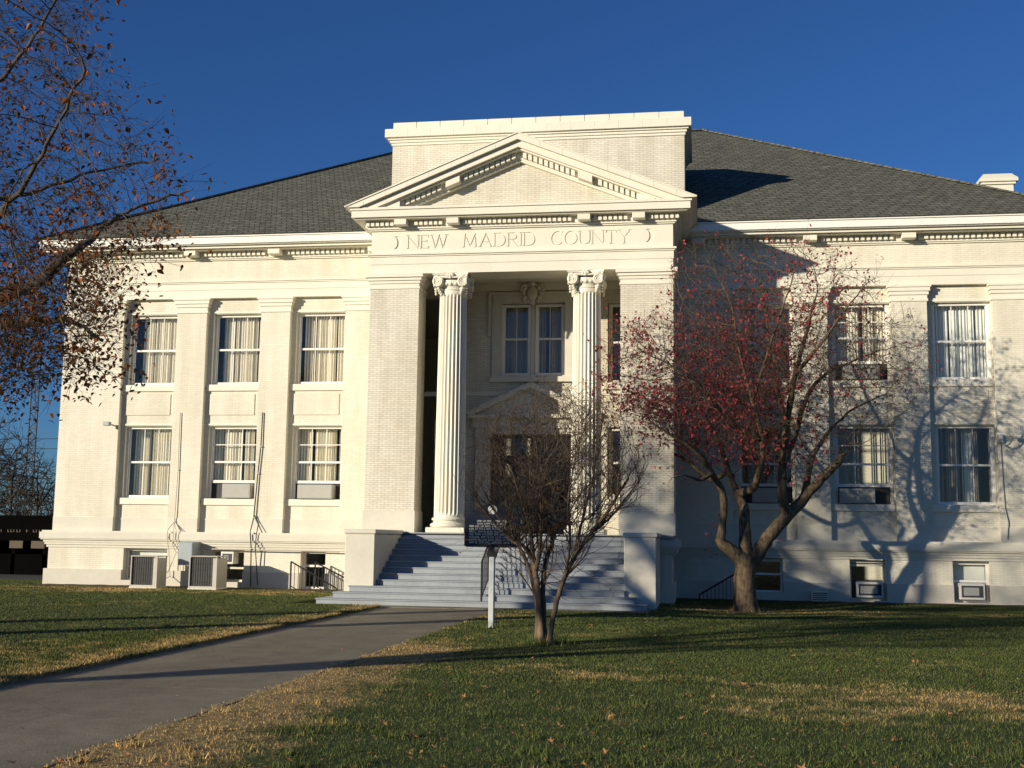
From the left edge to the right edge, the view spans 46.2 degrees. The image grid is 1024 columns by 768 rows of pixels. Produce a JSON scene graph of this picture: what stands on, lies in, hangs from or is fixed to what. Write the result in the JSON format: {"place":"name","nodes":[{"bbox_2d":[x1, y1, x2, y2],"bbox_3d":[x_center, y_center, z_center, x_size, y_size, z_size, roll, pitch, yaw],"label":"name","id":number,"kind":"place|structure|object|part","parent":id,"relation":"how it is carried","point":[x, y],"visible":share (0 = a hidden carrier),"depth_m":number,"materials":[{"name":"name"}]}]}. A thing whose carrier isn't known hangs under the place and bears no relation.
{"place":"outdoors","nodes":[
{"label":"outdoors","id":0,"kind":"place"},
{"bbox_2d":[0,574,42,578],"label":"road","id":1,"kind":"structure","parent":0,"point":[7,576],"depth_m":43.90,"materials":[{"name":"grey asphalt"}]},
{"bbox_2d":[0,515,52,574],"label":"building","id":2,"kind":"structure","parent":1,"relation":"on","point":[23,549],"depth_m":46.12,"materials":[{"name":"black"}]},
{"bbox_2d":[0,579,379,684],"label":"lawn","id":3,"kind":"structure","parent":0,"point":[274,614],"depth_m":22.59,"materials":[{"name":"plant"}]},
{"bbox_2d":[0,0,225,436],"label":"autumn tree","id":4,"kind":"object","parent":3,"relation":"on","point":[13,290],"visible":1,"depth_m":14.60,"materials":[{"name":"brown plant"}]},
{"bbox_2d":[129,555,167,588],"bbox_3d":[-10.387,5.377,34.293,0.840,0.940,0.660,0,-7,9],"label":"condenser unit","id":5,"kind":"object","parent":3,"relation":"on","point":[148,571],"visible":0.97,"depth_m":34.05,"materials":[{"name":"beige metal"}]},
{"bbox_2d":[33,584,340,590],"bbox_3d":[-9.104,5.883,34.702,9.900,0.024,1.250,0,-7,9],"label":"planting bed","id":6,"kind":"object","parent":3,"relation":"on","point":[247,588],"visible":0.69,"depth_m":34.68,"materials":[{"name":"soil"}]},
{"bbox_2d":[187,555,227,589],"bbox_3d":[-8.604,5.351,33.977,0.860,0.960,0.790,0,-7,9],"label":"condenser unit","id":7,"kind":"object","parent":3,"relation":"on","point":[208,572],"visible":0.94,"depth_m":33.67,"materials":[{"name":"beige metal"}]},
{"bbox_2d":[289,561,336,590],"bbox_3d":[-5.615,5.762,33.882,1.390,1.499,0.044,0,-7,9],"label":"basement handrail","id":8,"kind":"object","parent":3,"relation":"on","point":[302,568],"visible":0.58,"depth_m":33.94,"materials":[{"name":"black metal"}]},
{"bbox_2d":[314,562,343,589],"bbox_3d":[-5.042,5.773,34.300,1.290,1.360,0.044,0,-7,9],"label":"basement handrail","id":9,"kind":"object","parent":3,"relation":"on","point":[326,568],"visible":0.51,"depth_m":34.38,"materials":[{"name":"black metal"}]},
{"bbox_2d":[34,111,1023,610],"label":"courthouse","id":10,"kind":"structure","parent":3,"relation":"on","point":[370,337],"depth_m":33.69,"materials":[{"name":"beige paint"}]},
{"bbox_2d":[103,422,111,425],"bbox_3d":[-12.195,1.214,36.294,0.200,0.120,0.370,0,-7,9],"label":"floodlight","id":11,"kind":"object","parent":10,"relation":"attached to","point":[107,424],"visible":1,"depth_m":36.12,"materials":[{"name":"metal"}]},
{"bbox_2d":[116,424,171,504],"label":"window","id":12,"kind":"structure","parent":10,"relation":"in","point":[142,494],"depth_m":36.67,"materials":[{"name":"white paint"}]},
{"bbox_2d":[125,548,166,579],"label":"basement window","id":13,"kind":"structure","parent":10,"relation":"in","point":[134,551],"depth_m":36.00,"materials":[{"name":"white paint"}]},
{"bbox_2d":[123,313,176,391],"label":"window","id":14,"kind":"structure","parent":10,"relation":"in","point":[166,331],"depth_m":37.09,"materials":[{"name":"white paint"}]},
{"bbox_2d":[166,413,180,577],"bbox_3d":[-10.109,3.292,35.327,0.374,5.033,1.046,-3,-8,25],"label":"refrigerant pipe","id":15,"kind":"object","parent":10,"relation":"attached to","point":[175,509],"visible":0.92,"depth_m":35.62,"materials":[{"name":"metal"}]},
{"bbox_2d":[178,542,200,564],"bbox_3d":[-9.435,4.965,35.142,0.440,0.660,0.627,0,-7,9],"label":"electrical cabinet","id":16,"kind":"object","parent":10,"relation":"attached to","point":[186,550],"visible":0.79,"depth_m":34.85,"materials":[{"name":"grey metal"}]},
{"bbox_3d":[-9.484,4.925,34.837,0.380,0.600,0.006,0,-7,9],"label":"door","id":17,"kind":"part","parent":16,"relation":"part of","materials":[{"name":"grey metal"}]},
{"bbox_2d":[200,424,256,505],"bbox_3d":[-8.411,2.432,36.114,1.715,2.440,0.509,0,-7,9],"label":"window","id":18,"kind":"structure","parent":10,"relation":"in","point":[233,452],"depth_m":36.25,"materials":[{"name":"white paint"}]},
{"bbox_2d":[214,550,243,581],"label":"basement window","id":19,"kind":"structure","parent":10,"relation":"in","point":[215,551],"depth_m":35.46,"materials":[{"name":"white wood"}]},
{"bbox_2d":[221,551,238,563],"bbox_3d":[-8.322,5.123,35.392,0.400,0.360,0.429,0,-7,9],"label":"window air conditioner","id":20,"kind":"object","parent":10,"relation":"attached to","point":[233,557],"depth_m":35.21,"materials":[{"name":"white plastic"}]},
{"bbox_2d":[206,311,260,390],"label":"window","id":21,"kind":"structure","parent":10,"relation":"in","point":[246,337],"depth_m":36.67,"materials":[{"name":"white paint"}]},
{"bbox_2d":[222,484,254,498],"bbox_3d":[-8.165,3.201,35.856,0.880,0.425,0.444,0,-7,9],"label":"window air conditioner","id":22,"kind":"object","parent":10,"relation":"attached to","point":[237,490],"depth_m":35.65,"materials":[{"name":"grey metal"}]},
{"bbox_2d":[250,412,262,586],"bbox_3d":[-7.500,3.366,35.281,0.303,5.121,0.314,0,-7,9],"label":"refrigerant pipe","id":23,"kind":"object","parent":10,"relation":"attached to","point":[254,513],"visible":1,"depth_m":35.23,"materials":[{"name":"metal"}]},
{"bbox_2d":[199,548,338,551],"bbox_3d":[-7.076,4.838,34.926,4.250,0.063,0.057,0,-7,9],"label":"conduit","id":24,"kind":"object","parent":10,"relation":"attached to","point":[266,550],"visible":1,"depth_m":34.92,"materials":[{"name":"metal"}]},
{"bbox_2d":[285,424,341,505],"bbox_3d":[-5.809,2.413,35.696,1.715,2.440,0.495,0,-7,9],"label":"window","id":25,"kind":"structure","parent":10,"relation":"in","point":[326,462],"depth_m":35.85,"materials":[{"name":"white paint"}]},
{"bbox_2d":[302,552,325,588],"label":"basement window","id":26,"kind":"structure","parent":10,"relation":"in","point":[304,553],"depth_m":35.09,"materials":[{"name":"white paint"}]},
{"bbox_2d":[297,484,335,498],"bbox_3d":[-5.770,3.189,35.476,1.060,0.415,0.444,0,-7,9],"label":"window air conditioner","id":27,"kind":"object","parent":10,"relation":"attached to","point":[307,491],"depth_m":35.27,"materials":[{"name":"grey metal"}]},
{"bbox_2d":[289,310,345,390],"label":"window","id":28,"kind":"structure","parent":10,"relation":"in","point":[326,332],"depth_m":36.26,"materials":[{"name":"white paint"}]},
{"bbox_2d":[480,499,505,601],"bbox_3d":[-0.436,3.977,29.413,0.044,2.520,3.300,0,-7,9],"label":"stair handrail","id":29,"kind":"object","parent":10,"relation":"on","point":[484,574],"visible":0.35,"depth_m":28.12,"materials":[{"name":"black metal"}]},
{"bbox_2d":[502,305,531,374],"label":"window","id":30,"kind":"structure","parent":10,"relation":"in","point":[516,320],"depth_m":35.00,"materials":[{"name":"glass"}]},
{"bbox_2d":[491,435,570,533],"bbox_3d":[0.564,2.871,34.246,2.340,2.808,0.163,0,-7,9],"label":"entrance door","id":31,"kind":"structure","parent":10,"relation":"in","point":[518,437],"depth_m":34.33,"materials":[{"name":"brown wood"}]},
{"bbox_2d":[535,304,563,374],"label":"window","id":32,"kind":"structure","parent":10,"relation":"in","point":[557,351],"depth_m":34.81,"materials":[{"name":"glass"}]},
{"bbox_2d":[603,304,619,389],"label":"window","id":33,"kind":"structure","parent":10,"relation":"in","point":[611,306],"depth_m":34.36,"materials":[{"name":"white paint"}]},
{"bbox_2d":[603,429,619,503],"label":"window","id":34,"kind":"structure","parent":10,"relation":"in","point":[611,429],"depth_m":33.90,"materials":[{"name":"white paint"}]},
{"bbox_2d":[733,302,792,387],"bbox_3d":[7.116,-1.072,34.092,1.715,2.430,0.486,0,-7,9],"label":"window","id":35,"kind":"structure","parent":10,"relation":"in","point":[775,307],"depth_m":34.25,"materials":[{"name":"white paint"}]},
{"bbox_2d":[752,488,777,502],"bbox_3d":[7.040,3.107,33.451,0.700,0.405,0.444,0,-7,9],"label":"window air conditioner","id":36,"kind":"object","parent":10,"relation":"attached to","point":[764,495],"depth_m":33.23,"materials":[{"name":"grey metal"}]},
{"bbox_2d":[734,423,795,510],"bbox_3d":[7.066,2.322,33.631,1.715,2.440,0.437,0,-7,9],"label":"window","id":37,"kind":"structure","parent":10,"relation":"in","point":[790,489],"depth_m":33.60,"materials":[{"name":"white paint"}]},
{"bbox_2d":[756,558,782,592],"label":"basement window","id":38,"kind":"structure","parent":10,"relation":"in","point":[765,559],"depth_m":33.00,"materials":[{"name":"white paint"}]},
{"bbox_2d":[838,488,874,503],"bbox_3d":[9.495,3.090,33.063,0.940,0.405,0.444,0,-7,9],"label":"window air conditioner","id":39,"kind":"object","parent":10,"relation":"attached to","point":[855,496],"depth_m":32.86,"materials":[{"name":"grey metal"}]},
{"bbox_2d":[829,301,891,386],"bbox_3d":[9.719,-1.090,33.683,1.715,2.430,0.491,0,-7,9],"label":"window","id":40,"kind":"structure","parent":10,"relation":"in","point":[880,306],"depth_m":33.79,"materials":[{"name":"glass"}]},
{"bbox_2d":[842,365,879,379],"bbox_3d":[9.723,-0.303,33.470,0.970,0.385,0.444,0,-7,9],"label":"window air conditioner","id":41,"kind":"object","parent":10,"relation":"attached to","point":[866,377],"depth_m":33.27,"materials":[{"name":"grey metal"}]},
{"bbox_2d":[831,423,895,511],"bbox_3d":[9.669,2.304,33.220,1.715,2.440,0.436,0,-7,9],"label":"window","id":42,"kind":"structure","parent":10,"relation":"in","point":[884,493],"depth_m":33.19,"materials":[{"name":"white paint"}]},
{"bbox_2d":[850,560,885,600],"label":"basement window","id":43,"kind":"structure","parent":10,"relation":"in","point":[875,563],"depth_m":32.64,"materials":[{"name":"white"}]},
{"bbox_2d":[855,581,883,597],"bbox_3d":[9.684,5.572,32.522,0.700,0.420,0.329,0,-7,9],"label":"window air conditioner","id":44,"kind":"object","parent":10,"relation":"attached to","point":[869,590],"depth_m":32.37,"materials":[{"name":"white plastic"}]},
{"bbox_2d":[929,299,993,386],"bbox_3d":[12.367,-1.107,33.272,1.715,2.430,0.506,0,-7,9],"label":"window","id":45,"kind":"structure","parent":10,"relation":"in","point":[962,341],"depth_m":33.39,"materials":[{"name":"white paint"}]},
{"bbox_2d":[932,422,998,512],"bbox_3d":[12.326,2.294,32.866,1.715,2.440,0.569,0,-7,9],"label":"window","id":46,"kind":"structure","parent":10,"relation":"in","point":[968,464],"depth_m":32.92,"materials":[{"name":"white paint"}]},
{"bbox_2d":[952,561,988,602],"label":"basement window","id":47,"kind":"structure","parent":10,"relation":"in","point":[963,572],"depth_m":32.30,"materials":[{"name":"white paint"}]},
{"bbox_2d":[957,583,985,599],"bbox_3d":[12.273,5.545,32.083,0.650,0.430,0.389,0,-7,9],"label":"window air conditioner","id":48,"kind":"object","parent":10,"relation":"attached to","point":[970,591],"depth_m":31.90,"materials":[{"name":"white plastic"}]},
{"bbox_2d":[998,432,1022,538],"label":"wall lamp","id":49,"kind":"object","parent":10,"relation":"attached to","point":[1012,435],"visible":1,"depth_m":32.16,"materials":[{"name":"metal"}]},
{"bbox_2d":[0,607,487,767],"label":"walkway","id":50,"kind":"structure","parent":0,"point":[83,715],"depth_m":13.11,"materials":[{"name":"concrete"}]},
{"bbox_2d":[233,579,772,589],"bbox_3d":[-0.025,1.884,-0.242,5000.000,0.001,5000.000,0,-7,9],"label":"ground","id":51,"kind":"structure","parent":0,"point":[311,583],"depth_m":48.04,"materials":[{"name":"grey concrete"}]},
{"bbox_2d":[0,436,27,513],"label":"bare tree","id":52,"kind":"object","parent":51,"relation":"on","point":[6,473],"visible":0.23,"depth_m":80.80,"materials":[{"name":"brown plant"}]},
{"bbox_2d":[0,408,43,514],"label":"bare tree","id":53,"kind":"object","parent":51,"relation":"on","point":[8,458],"visible":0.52,"depth_m":76.67,"materials":[{"name":"brown plant"}]},
{"bbox_2d":[0,436,54,514],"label":"bare tree","id":54,"kind":"object","parent":51,"relation":"on","point":[11,485],"visible":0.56,"depth_m":73.50,"materials":[{"name":"brown plant"}]},
{"bbox_2d":[0,452,55,515],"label":"bare tree","id":55,"kind":"object","parent":51,"relation":"on","point":[38,500],"visible":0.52,"depth_m":70.77,"materials":[{"name":"brown plant"}]},
{"bbox_2d":[13,489,53,515],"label":"bare tree","id":56,"kind":"object","parent":51,"relation":"on","point":[41,508],"visible":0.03,"depth_m":85.35,"materials":[{"name":"brown plant"}]},
{"bbox_2d":[24,292,45,515],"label":"lattice mast","id":57,"kind":"object","parent":51,"relation":"on","point":[37,405],"visible":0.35,"depth_m":86.71,"materials":[{"name":"metal"}]},
{"bbox_2d":[0,0,1023,515],"label":"sky","id":58,"kind":"structure","parent":0,"point":[257,91],"materials":[{"name":"blue"}]},
{"bbox_2d":[0,579,1023,767],"bbox_3d":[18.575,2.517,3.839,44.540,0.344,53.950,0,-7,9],"label":"lawn","id":59,"kind":"structure","parent":0,"point":[163,741],"depth_m":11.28,"materials":[{"name":"plant"}]},
{"bbox_2d":[464,504,520,627],"bbox_3d":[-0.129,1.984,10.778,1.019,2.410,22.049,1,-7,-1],"label":"historical marker","id":60,"kind":"object","parent":59,"relation":"on","point":[472,530],"visible":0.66,"depth_m":21.66,"materials":[{"name":"black metal"}]},
{"bbox_2d":[1,591,1021,767],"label":"leaf litter","id":61,"kind":"object","parent":59,"relation":"on","point":[129,764],"visible":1,"depth_m":10.88,"materials":[{"name":"brown plant"}]},
{"bbox_2d":[453,373,653,644],"bbox_3d":[0.502,1.911,18.454,3.463,4.234,2.900,0,-7,9],"label":"bare shrub tree","id":62,"kind":"object","parent":59,"relation":"on","point":[538,591],"visible":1,"depth_m":18.20,"materials":[{"name":"beige plant"}]},
{"bbox_2d":[699,574,733,599],"bbox_3d":[5.668,5.730,32.246,1.290,1.649,0.044,0,-7,9],"label":"basement handrail","id":63,"kind":"object","parent":59,"relation":"on","point":[703,592],"visible":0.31,"depth_m":32.29,"materials":[{"name":"black metal"}]},
{"bbox_2d":[583,214,945,611],"bbox_3d":[6.066,0.893,29.465,8.689,9.914,6.090,0,-7,9],"label":"red leaved tree","id":64,"kind":"object","parent":59,"relation":"on","point":[745,557],"visible":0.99,"depth_m":29.07,"materials":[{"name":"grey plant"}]},
{"bbox_2d":[676,598,1023,606],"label":"planting strip","id":65,"kind":"object","parent":59,"relation":"on","point":[862,602],"visible":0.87,"depth_m":31.86,"materials":[{"name":"soil"}]},
{"bbox_2d":[810,591,828,601],"bbox_3d":[8.272,5.710,32.291,0.460,0.270,0.306,0,-7,9],"label":"vent box","id":66,"kind":"object","parent":65,"relation":"on","point":[821,596],"visible":1,"depth_m":32.15,"materials":[{"name":"grey metal"}]},
{"bbox_2d":[380,605,648,612],"bbox_3d":[-0.983,5.169,27.343,8.150,0.132,0.660,0,-7,9],"label":"step landing","id":67,"kind":"object","parent":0,"point":[437,607],"visible":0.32,"depth_m":27.22,"materials":[{"name":"concrete"}]}
]}

